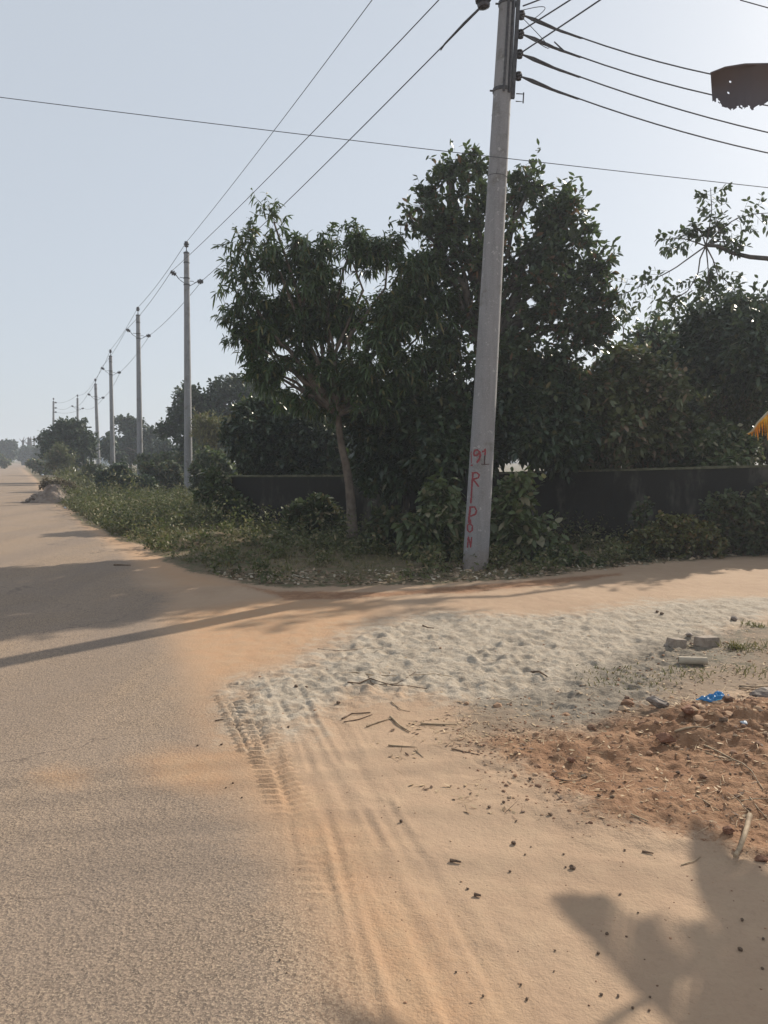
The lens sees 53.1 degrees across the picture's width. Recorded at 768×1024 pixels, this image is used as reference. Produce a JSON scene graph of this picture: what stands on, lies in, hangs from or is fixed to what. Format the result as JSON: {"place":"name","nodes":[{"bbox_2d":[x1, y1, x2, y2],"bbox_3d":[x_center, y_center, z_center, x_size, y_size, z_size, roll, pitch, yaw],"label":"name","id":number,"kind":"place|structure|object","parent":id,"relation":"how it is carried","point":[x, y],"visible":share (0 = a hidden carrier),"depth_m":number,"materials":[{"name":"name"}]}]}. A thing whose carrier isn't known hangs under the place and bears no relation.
{"place":"outdoors","nodes":[
{"label":"outdoors","id":0,"kind":"place"},
{"bbox_2d":[0,463,351,1023],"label":"road","id":1,"kind":"structure","parent":0,"point":[146,876],"depth_m":3.31,"materials":[{"name":"asphalt"}]},
{"bbox_2d":[20,484,73,502],"bbox_3d":[-11.953,-0.669,27.918,2.114,0.730,2.000,0,4,0],"label":"rubble heap","id":2,"kind":"object","parent":1,"relation":"on","point":[49,493],"visible":0.72,"depth_m":27.25,"materials":[{"name":"gravel"}]},
{"bbox_2d":[36,475,81,494],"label":"dry scrub","id":3,"kind":"object","parent":2,"relation":"on","point":[44,482],"visible":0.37,"depth_m":28.10,"materials":[{"name":"green plant"}]},
{"bbox_2d":[0,97,767,187],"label":"power line","id":4,"kind":"object","parent":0,"point":[387,144],"visible":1,"depth_m":8.34,"materials":[{"name":"metal"}]},
{"bbox_2d":[0,0,767,448],"label":"sky","id":5,"kind":"structure","parent":0,"point":[97,206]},
{"bbox_2d":[10,459,767,719],"bbox_3d":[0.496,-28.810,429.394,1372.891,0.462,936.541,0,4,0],"label":"ground","id":6,"kind":"structure","parent":0,"point":[717,683],"depth_m":10.18,"materials":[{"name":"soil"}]},
{"bbox_2d":[0,453,12,468],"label":"roadside bush","id":7,"kind":"object","parent":6,"relation":"on","point":[5,463],"visible":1,"depth_m":109.52,"materials":[{"name":"green plant"}]},
{"bbox_2d":[0,438,19,462],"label":"distant tree","id":8,"kind":"object","parent":6,"relation":"on","point":[8,449],"visible":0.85,"depth_m":148.93,"materials":[{"name":"green plant"}]},
{"bbox_2d":[15,445,32,464],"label":"distant tree","id":9,"kind":"object","parent":6,"relation":"on","point":[25,453],"visible":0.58,"depth_m":158.70,"materials":[{"name":"green plant"}]},
{"bbox_2d":[30,445,46,462],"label":"distant tree","id":10,"kind":"object","parent":6,"relation":"on","point":[36,450],"visible":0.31,"depth_m":129.00,"materials":[{"name":"green plant"}]},
{"bbox_2d":[25,458,54,474],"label":"roadside bush","id":11,"kind":"object","parent":6,"relation":"on","point":[32,464],"visible":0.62,"depth_m":69.56,"materials":[{"name":"green plant"}]},
{"bbox_2d":[52,398,56,424],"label":"utility pole","id":12,"kind":"object","parent":6,"relation":"on","point":[53,416],"visible":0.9,"depth_m":91.34,"materials":[{"name":"concrete"}]},
{"bbox_2d":[39,441,79,474],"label":"tree","id":13,"kind":"object","parent":6,"relation":"on","point":[58,454],"visible":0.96,"depth_m":45.73,"materials":[{"name":"green plant"}]},
{"bbox_2d":[32,416,101,475],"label":"round tree","id":14,"kind":"object","parent":6,"relation":"on","point":[77,436],"visible":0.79,"depth_m":49.26,"materials":[{"name":"green plant"}]},
{"bbox_2d":[71,395,83,469],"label":"utility pole","id":15,"kind":"object","parent":6,"relation":"on","point":[77,408],"visible":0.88,"depth_m":84.37,"materials":[{"name":"concrete"}]},
{"bbox_2d":[69,461,101,485],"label":"roadside bush","id":16,"kind":"object","parent":6,"relation":"on","point":[91,468],"visible":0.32,"depth_m":37.76,"materials":[{"name":"green plant"}]},
{"bbox_2d":[87,379,104,465],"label":"utility pole","id":17,"kind":"object","parent":6,"relation":"on","point":[96,399],"visible":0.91,"depth_m":61.53,"materials":[{"name":"concrete"}]},
{"bbox_2d":[101,349,120,464],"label":"utility pole","id":18,"kind":"object","parent":6,"relation":"on","point":[112,440],"visible":0.98,"depth_m":51.56,"materials":[{"name":"concrete"}]},
{"bbox_2d":[93,458,160,495],"bbox_3d":[-10.338,-1.284,31.016,2.772,1.804,1.300,0,4,0],"label":"roadside bush","id":19,"kind":"object","parent":6,"relation":"on","point":[118,467],"visible":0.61,"depth_m":30.75,"materials":[{"name":"green plant"}]},
{"bbox_2d":[108,413,160,469],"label":"twisted tree","id":20,"kind":"object","parent":6,"relation":"on","point":[127,426],"visible":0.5,"depth_m":71.16,"materials":[{"name":"green plant"}]},
{"bbox_2d":[92,432,178,463],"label":"hedge tree","id":21,"kind":"object","parent":6,"relation":"on","point":[158,445],"visible":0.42,"depth_m":65.30,"materials":[{"name":"green plant"}]},
{"bbox_2d":[126,307,150,475],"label":"utility pole","id":22,"kind":"object","parent":6,"relation":"on","point":[139,399],"visible":0.94,"depth_m":41.53,"materials":[{"name":"concrete"}]},
{"bbox_2d":[50,459,240,525],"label":"undergrowth","id":23,"kind":"object","parent":6,"relation":"on","point":[77,478],"visible":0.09,"depth_m":26.86,"materials":[{"name":"plant"}]},
{"bbox_2d":[139,459,183,491],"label":"roadside bush","id":24,"kind":"object","parent":6,"relation":"on","point":[166,472],"visible":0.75,"depth_m":33.69,"materials":[{"name":"green plant"}]},
{"bbox_2d":[133,441,203,475],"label":"roadside bush","id":25,"kind":"object","parent":6,"relation":"on","point":[165,456],"visible":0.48,"depth_m":39.57,"materials":[{"name":"green plant"}]},
{"bbox_2d":[170,241,202,494],"bbox_3d":[-7.772,-5.473,30.528,1.295,10.296,0.347,-2,5,-30],"label":"utility pole","id":26,"kind":"object","parent":6,"relation":"on","point":[187,405],"visible":0.98,"depth_m":30.39,"materials":[{"name":"concrete"}]},
{"bbox_2d":[139,245,184,305],"bbox_3d":[-10.483,-10.774,35.728,0.018,0.414,12.472,-2,5,-26],"label":"power line","id":27,"kind":"object","parent":26,"relation":"attached to","point":[164,274],"visible":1,"depth_m":34.21,"materials":[{"name":"metal"}]},
{"bbox_2d":[172,0,438,270],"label":"power line","id":28,"kind":"object","parent":26,"relation":"attached to","point":[326,117],"visible":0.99,"depth_m":14.36,"materials":[{"name":"metal"}]},
{"bbox_2d":[150,370,259,459],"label":"spreading tree","id":29,"kind":"object","parent":6,"relation":"on","point":[216,397],"visible":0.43,"depth_m":41.31,"materials":[{"name":"green plant"}]},
{"bbox_2d":[190,406,230,455],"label":"feathery tree","id":30,"kind":"object","parent":6,"relation":"on","point":[205,433],"visible":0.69,"depth_m":29.62,"materials":[{"name":"green plant"}]},
{"bbox_2d":[187,445,237,493],"bbox_3d":[-5.948,-1.251,26.981,2.059,2.190,1.460,0,4,0],"label":"roadside bush","id":31,"kind":"object","parent":6,"relation":"on","point":[205,457],"visible":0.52,"depth_m":26.69,"materials":[{"name":"green plant"}]},
{"bbox_2d":[191,462,255,522],"bbox_3d":[-3.780,-0.413,18.212,1.578,1.530,0.981,0,4,0],"label":"leafy bush","id":32,"kind":"object","parent":6,"relation":"on","point":[214,479],"visible":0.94,"depth_m":18.06,"materials":[{"name":"green plant"}]},
{"bbox_2d":[215,388,320,474],"bbox_3d":[-2.849,-1.325,19.468,2.870,3.828,2.102,-1,4,-14],"label":"leafy tree","id":33,"kind":"object","parent":6,"relation":"on","point":[252,436],"visible":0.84,"depth_m":18.92,"materials":[{"name":"green plant"}]},
{"bbox_2d":[277,491,346,538],"bbox_3d":[-1.381,0.184,15.410,1.670,1.207,1.074,0,4,0],"label":"leafy bush","id":34,"kind":"object","parent":6,"relation":"on","point":[300,507],"visible":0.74,"depth_m":15.20,"materials":[{"name":"green plant"}]},
{"bbox_2d":[275,409,354,474],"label":"leafy tree","id":35,"kind":"object","parent":6,"relation":"on","point":[322,444],"visible":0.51,"depth_m":18.88,"materials":[{"name":"green plant"}]},
{"bbox_2d":[210,188,468,545],"bbox_3d":[-0.784,-2.509,14.180,4.840,6.514,2.253,1,4,8],"label":"mango tree","id":36,"kind":"object","parent":6,"relation":"on","point":[336,387],"visible":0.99,"depth_m":13.96,"materials":[{"name":"green plant"}]},
{"bbox_2d":[360,502,407,553],"bbox_3d":[0.085,0.419,13.069,1.139,1.178,0.910,0,4,0],"label":"leafy bush","id":37,"kind":"object","parent":6,"relation":"on","point":[384,519],"visible":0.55,"depth_m":12.90,"materials":[{"name":"green plant"}]},
{"bbox_2d":[342,382,463,522],"bbox_3d":[0.474,-0.943,15.238,2.800,3.646,2.111,0,4,0],"label":"leafy tree","id":38,"kind":"object","parent":6,"relation":"on","point":[374,460],"visible":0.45,"depth_m":14.75,"materials":[{"name":"green plant"}]},
{"bbox_2d":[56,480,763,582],"bbox_3d":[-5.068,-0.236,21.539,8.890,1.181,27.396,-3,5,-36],"label":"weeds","id":39,"kind":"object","parent":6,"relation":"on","point":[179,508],"visible":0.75,"depth_m":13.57,"materials":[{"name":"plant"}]},
{"bbox_2d":[390,467,466,560],"bbox_3d":[0.857,0.266,11.953,1.518,1.945,1.088,0,4,0],"label":"leafy bush","id":40,"kind":"object","parent":6,"relation":"on","point":[440,517],"visible":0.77,"depth_m":11.74,"materials":[{"name":"green plant"}]},
{"bbox_2d":[383,376,509,489],"bbox_3d":[1.216,-0.807,14.284,2.467,3.506,1.900,0,4,0],"label":"leafy tree","id":41,"kind":"object","parent":6,"relation":"on","point":[437,429],"visible":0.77,"depth_m":13.86,"materials":[{"name":"green plant"}]},
{"bbox_2d":[213,548,767,584],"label":"fallen leaves","id":42,"kind":"object","parent":6,"relation":"on","point":[455,574],"visible":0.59,"depth_m":10.41,"materials":[{"name":"brown plant"}]},
{"bbox_2d":[228,465,767,548],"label":"boundary wall","id":43,"kind":"structure","parent":6,"relation":"on","point":[613,496],"depth_m":14.65,"materials":[{"name":"paint"}]},
{"bbox_2d":[388,138,625,409],"bbox_3d":[2.236,-3.121,14.364,4.669,7.600,2.169,0,4,0],"label":"broadleaf tree","id":44,"kind":"object","parent":6,"relation":"on","point":[546,254],"visible":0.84,"depth_m":14.02,"materials":[{"name":"green plant"}]},
{"bbox_2d":[440,0,582,570],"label":"utility pole","id":45,"kind":"object","parent":6,"relation":"on","point":[507,76],"visible":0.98,"depth_m":10.48,"materials":[{"name":"concrete"}]},
{"bbox_2d":[187,0,371,240],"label":"power line","id":46,"kind":"object","parent":45,"relation":"attached to","point":[292,106],"visible":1,"depth_m":18.11,"materials":[{"name":"metal"}]},
{"bbox_2d":[202,45,442,280],"bbox_3d":[-2.959,-7.939,20.346,0.017,1.036,22.147,-2,4,-23],"label":"power line","id":47,"kind":"object","parent":45,"relation":"attached to","point":[353,135],"visible":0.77,"depth_m":14.28,"materials":[{"name":"metal"}]},
{"bbox_2d":[522,0,570,29],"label":"power line","id":48,"kind":"object","parent":45,"relation":"attached to","point":[546,14],"visible":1,"depth_m":9.92,"materials":[{"name":"metal"}]},
{"bbox_2d":[522,0,600,51],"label":"power line","id":49,"kind":"object","parent":45,"relation":"attached to","point":[578,14],"visible":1,"depth_m":9.67,"materials":[{"name":"metal"}]},
{"bbox_2d":[529,17,710,74],"bbox_3d":[12.873,-11.334,10.651,22.010,11.013,0.017,0,4,-3],"label":"power line","id":50,"kind":"object","parent":45,"relation":"attached to","point":[637,55],"visible":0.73,"depth_m":10.46,"materials":[{"name":"metal"}]},
{"bbox_2d":[526,78,767,153],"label":"power line","id":51,"kind":"object","parent":45,"relation":"attached to","point":[661,125],"visible":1,"depth_m":10.52,"materials":[{"name":"metal"}]},
{"bbox_2d":[527,56,767,132],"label":"power line","id":52,"kind":"object","parent":45,"relation":"attached to","point":[661,103],"visible":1,"depth_m":10.50,"materials":[{"name":"metal"}]},
{"bbox_2d":[531,37,767,105],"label":"power line","id":53,"kind":"object","parent":45,"relation":"attached to","point":[639,75],"visible":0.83,"depth_m":10.48,"materials":[{"name":"metal"}]},
{"bbox_2d":[455,342,606,515],"bbox_3d":[2.687,-1.150,14.427,2.831,4.163,2.220,0,4,0],"label":"leafy tree","id":54,"kind":"object","parent":6,"relation":"on","point":[537,424],"visible":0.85,"depth_m":13.87,"materials":[{"name":"green plant"}]},
{"bbox_2d":[294,620,767,841],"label":"leaf litter","id":55,"kind":"object","parent":6,"relation":"on","point":[513,812],"visible":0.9,"depth_m":4.28,"materials":[{"name":"plant"}]},
{"bbox_2d":[489,465,573,561],"bbox_3d":[2.125,0.145,11.805,1.589,1.729,1.028,0,4,0],"label":"leafy bush","id":56,"kind":"object","parent":6,"relation":"on","point":[514,522],"visible":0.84,"depth_m":11.55,"materials":[{"name":"green plant"}]},
{"bbox_2d":[532,541,605,566],"bbox_3d":[2.764,0.781,11.382,1.145,0.713,0.508,0,4,0],"label":"creeper mound","id":57,"kind":"object","parent":6,"relation":"on","point":[579,557],"visible":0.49,"depth_m":11.30,"materials":[{"name":"green plant"}]},
{"bbox_2d":[542,442,631,469],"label":"leafy tree","id":58,"kind":"object","parent":6,"relation":"on","point":[589,464],"visible":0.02,"depth_m":14.79,"materials":[{"name":"green plant"}]},
{"bbox_2d":[599,547,651,561],"bbox_3d":[3.683,0.816,11.991,0.918,0.562,0.463,0,4,0],"label":"creeper mound","id":59,"kind":"object","parent":6,"relation":"on","point":[637,552],"visible":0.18,"depth_m":11.91,"materials":[{"name":"green plant"}]},
{"bbox_2d":[614,298,637,468],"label":"sapling","id":60,"kind":"object","parent":6,"relation":"on","point":[627,314],"visible":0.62,"depth_m":16.12,"materials":[{"name":"green plant"}]},
{"bbox_2d":[571,336,696,468],"bbox_3d":[4.573,-1.224,14.795,2.761,4.260,2.162,0,4,0],"label":"leafy tree","id":61,"kind":"object","parent":6,"relation":"on","point":[639,398],"visible":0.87,"depth_m":14.26,"materials":[{"name":"green plant"}]},
{"bbox_2d":[628,496,654,531],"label":"climbing weed","id":62,"kind":"object","parent":6,"relation":"on","point":[640,513],"visible":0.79,"depth_m":12.90,"materials":[{"name":"green plant"}]},
{"bbox_2d":[602,301,706,403],"bbox_3d":[6.766,-2.229,18.631,2.730,5.733,2.445,0,4,0],"label":"leafy tree","id":63,"kind":"object","parent":6,"relation":"on","point":[648,332],"visible":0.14,"depth_m":18.35,"materials":[{"name":"green plant"}]},
{"bbox_2d":[611,510,729,558],"bbox_3d":[4.605,0.468,12.361,1.901,1.006,0.709,0,4,0],"label":"bush","id":64,"kind":"object","parent":6,"relation":"on","point":[679,535],"visible":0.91,"depth_m":12.26,"materials":[{"name":"green plant"}]},
{"bbox_2d":[630,407,713,470],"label":"leafy tree","id":65,"kind":"object","parent":6,"relation":"on","point":[693,421],"visible":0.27,"depth_m":14.97,"materials":[{"name":"green plant"}]},
{"bbox_2d":[607,182,767,328],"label":"compound leaf tree","id":66,"kind":"object","parent":6,"relation":"on","point":[710,278],"visible":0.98,"depth_m":15.14,"materials":[{"name":"green plant"}]},
{"bbox_2d":[684,383,714,422],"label":"leafy tree","id":67,"kind":"object","parent":6,"relation":"on","point":[693,405],"visible":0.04,"depth_m":19.82,"materials":[{"name":"green plant"}]},
{"bbox_2d":[697,491,726,553],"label":"climbing weed","id":68,"kind":"object","parent":6,"relation":"on","point":[711,503],"visible":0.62,"depth_m":12.65,"materials":[{"name":"green plant"}]},
{"bbox_2d":[657,271,767,421],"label":"leafy tree","id":69,"kind":"object","parent":6,"relation":"on","point":[695,337],"visible":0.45,"depth_m":15.79,"materials":[{"name":"green plant"}]},
{"bbox_2d":[682,416,764,468],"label":"leafy tree","id":70,"kind":"object","parent":6,"relation":"on","point":[724,444],"visible":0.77,"depth_m":14.44,"materials":[{"name":"green plant"}]},
{"bbox_2d":[696,390,767,467],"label":"leafy tree","id":71,"kind":"object","parent":6,"relation":"on","point":[748,415],"visible":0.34,"depth_m":16.31,"materials":[{"name":"green plant"}]},
{"bbox_2d":[701,482,767,555],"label":"leafy bush","id":72,"kind":"object","parent":6,"relation":"on","point":[746,515],"visible":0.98,"depth_m":12.52,"materials":[{"name":"green plant"}]},
{"bbox_2d":[708,289,767,464],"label":"leafy tree","id":73,"kind":"object","parent":6,"relation":"on","point":[743,354],"visible":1,"depth_m":14.87,"materials":[{"name":"green plant"}]},
{"bbox_2d":[716,661,767,679],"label":"sparse grass","id":74,"kind":"structure","parent":6,"relation":"on","point":[745,671],"depth_m":5.73,"materials":[{"name":"plant"}]},
{"bbox_2d":[728,638,767,655],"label":"sparse grass","id":75,"kind":"structure","parent":6,"relation":"on","point":[755,642],"depth_m":6.46,"materials":[{"name":"plant"}]},
{"bbox_2d":[60,506,767,1023],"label":"dirt track","id":76,"kind":"structure","parent":0,"point":[498,940],"depth_m":3.11,"materials":[{"name":"sand"}]},
{"bbox_2d":[341,712,369,719],"bbox_3d":[-0.187,1.256,4.776,0.214,0.013,0.062,-3,5,-36],"label":"stick","id":77,"kind":"object","parent":76,"relation":"on","point":[342,718],"visible":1,"depth_m":4.79,"materials":[{"name":"wood"}]},
{"bbox_2d":[366,718,390,726],"bbox_3d":[-0.030,1.270,4.645,0.198,0.014,0.012,-4,5,-42],"label":"stick","id":78,"kind":"object","parent":76,"relation":"on","point":[377,722],"visible":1,"depth_m":4.63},
{"bbox_2d":[389,715,410,731],"bbox_3d":[0.089,1.270,4.608,0.023,0.014,0.294,-2,4,-22],"label":"stick","id":79,"kind":"object","parent":76,"relation":"on","point":[394,720],"visible":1,"depth_m":4.61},
{"bbox_2d":[388,744,415,746],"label":"stick","id":80,"kind":"object","parent":76,"relation":"on","point":[400,745],"visible":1,"depth_m":4.26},
{"bbox_2d":[420,723,456,724],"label":"stick","id":81,"kind":"object","parent":76,"relation":"on","point":[435,724],"visible":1,"depth_m":4.60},
{"bbox_2d":[222,598,767,733],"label":"sand","id":82,"kind":"structure","parent":76,"relation":"on","point":[640,634],"depth_m":5.95,"materials":[{"name":"sand"}]},
{"bbox_2d":[347,678,426,688],"bbox_3d":[0.028,1.198,5.401,0.558,0.034,0.138,0,4,7],"label":"stick","id":83,"kind":"object","parent":82,"relation":"on","point":[382,682],"visible":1,"depth_m":5.39,"materials":[{"name":"wood"}]},
{"bbox_2d":[349,672,451,676],"bbox_3d":[0.086,1.181,5.587,0.813,0.034,0.040,0,4,1],"label":"stick","id":84,"kind":"object","parent":82,"relation":"on","point":[394,675],"visible":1,"depth_m":5.58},
{"bbox_2d":[589,675,713,692],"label":"sparse grass","id":85,"kind":"structure","parent":82,"relation":"on","point":[651,683],"depth_m":5.40,"materials":[{"name":"plant"}]},
{"bbox_2d":[665,637,686,648],"bbox_3d":[2.452,1.104,6.457,0.140,0.107,0.122,-1,4,-19],"label":"brick","id":86,"kind":"object","parent":82,"relation":"on","point":[675,642],"visible":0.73,"depth_m":6.41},
{"bbox_2d":[652,665,728,682],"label":"sparse grass","id":87,"kind":"structure","parent":82,"relation":"on","point":[690,672],"depth_m":5.68,"materials":[{"name":"plant"}]},
{"bbox_2d":[678,656,707,664],"bbox_3d":[2.374,1.144,5.915,0.211,0.066,0.064,1,4,10],"label":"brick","id":88,"kind":"object","parent":82,"relation":"on","point":[688,660],"visible":1,"depth_m":5.89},
{"bbox_2d":[693,635,719,646],"bbox_3d":[2.724,1.092,6.492,0.201,0.099,0.110,-2,5,-26],"label":"brick","id":89,"kind":"object","parent":82,"relation":"on","point":[706,641],"visible":1,"depth_m":6.45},
{"bbox_2d":[716,638,757,652],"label":"grass tuft","id":90,"kind":"object","parent":82,"relation":"on","point":[735,646],"visible":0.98,"depth_m":6.40,"materials":[{"name":"plant"}]},
{"bbox_2d":[741,619,765,627],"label":"grass tuft","id":91,"kind":"object","parent":82,"relation":"on","point":[754,624],"visible":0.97,"depth_m":7.20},
{"bbox_2d":[461,684,767,870],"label":"red soil","id":92,"kind":"structure","parent":76,"relation":"on","point":[715,843],"depth_m":3.91,"materials":[{"name":"soil"}]},
{"bbox_2d":[259,641,767,867],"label":"soil crumbs","id":93,"kind":"object","parent":92,"relation":"on","point":[628,701],"visible":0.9,"depth_m":4.36,"materials":[{"name":"soil"}]},
{"bbox_2d":[292,694,767,1013],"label":"grit","id":94,"kind":"object","parent":92,"relation":"on","point":[720,808],"visible":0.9,"depth_m":3.47,"materials":[{"name":"soil"}]},
{"bbox_2d":[646,695,669,707],"bbox_3d":[1.670,1.155,4.683,0.095,0.073,0.150,-2,5,-28],"label":"stone lump","id":95,"kind":"object","parent":92,"relation":"on","point":[656,702],"visible":0.96,"depth_m":4.65,"materials":[{"name":"stone"}]},
{"bbox_2d":[655,732,676,743],"bbox_3d":[1.546,1.238,4.223,0.108,0.060,0.073,-1,4,-19],"label":"stone lump","id":96,"kind":"object","parent":92,"relation":"on","point":[665,737],"visible":1,"depth_m":4.20,"materials":[{"name":"stone"}]},
{"bbox_2d":[681,704,694,714],"bbox_3d":[1.764,1.150,4.461,0.076,0.054,0.107,0,4,0],"label":"stone lump","id":97,"kind":"object","parent":92,"relation":"on","point":[687,709],"visible":1,"depth_m":4.43,"materials":[{"name":"stone"}]},
{"bbox_2d":[674,722,715,732],"bbox_3d":[1.745,1.209,4.309,0.241,0.048,0.018,0,4,-6],"label":"stick","id":98,"kind":"object","parent":92,"relation":"on","point":[681,729],"visible":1,"depth_m":4.30,"materials":[{"name":"wood"}]},
{"bbox_2d":[695,691,729,701],"bbox_3d":[2.104,1.185,4.900,0.238,0.098,0.199,0,4,0],"label":"plastic bag","id":99,"kind":"object","parent":92,"relation":"on","point":[717,695],"visible":0.73,"depth_m":4.86,"materials":[{"name":"blue"}]},
{"bbox_2d":[719,717,727,721],"bbox_3d":[1.916,1.170,4.340,0.046,0.028,0.045,0,4,0],"label":"stone lump","id":100,"kind":"object","parent":92,"relation":"on","point":[722,719],"visible":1,"depth_m":4.33,"materials":[{"name":"stone"}]},
{"bbox_2d":[722,826,734,833],"bbox_3d":[1.456,1.346,3.260,0.055,0.030,0.048,0,4,0],"label":"stone lump","id":101,"kind":"object","parent":92,"relation":"on","point":[728,830],"visible":1,"depth_m":3.24,"materials":[{"name":"stone"}]},
{"bbox_2d":[704,744,763,789],"bbox_3d":[1.804,1.297,3.941,0.053,0.045,0.491,-1,4,-10],"label":"stick","id":102,"kind":"object","parent":92,"relation":"on","point":[734,760],"visible":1,"depth_m":3.97,"materials":[{"name":"wood"}]},
{"bbox_2d":[710,63,767,440],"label":"banana plant","id":103,"kind":"object","parent":92,"relation":"on","point":[746,86],"visible":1,"depth_m":4.18,"materials":[{"name":"brown plant"}]},
{"bbox_2d":[732,812,752,857],"bbox_3d":[1.492,1.341,3.190,0.029,0.033,0.405,3,5,32],"label":"stick","id":104,"kind":"object","parent":92,"relation":"on","point":[748,820],"visible":1,"depth_m":3.17,"materials":[{"name":"wood"}]},
{"bbox_2d":[754,854,767,861],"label":"stone lump","id":105,"kind":"object","parent":92,"relation":"on","point":[760,858],"visible":1,"depth_m":3.05,"materials":[{"name":"stone"}]},
{"bbox_2d":[566,671,660,691],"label":"sparse grass","id":106,"kind":"structure","parent":0,"point":[607,681],"depth_m":5.42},
{"bbox_2d":[576,662,670,679],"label":"sparse grass","id":107,"kind":"structure","parent":0,"point":[615,670],"depth_m":5.69,"materials":[{"name":"plant"}]},
{"bbox_2d":[749,687,767,697],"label":"stone lump","id":108,"kind":"object","parent":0,"point":[761,692],"visible":0.87,"depth_m":5.10,"materials":[{"name":"stone"}]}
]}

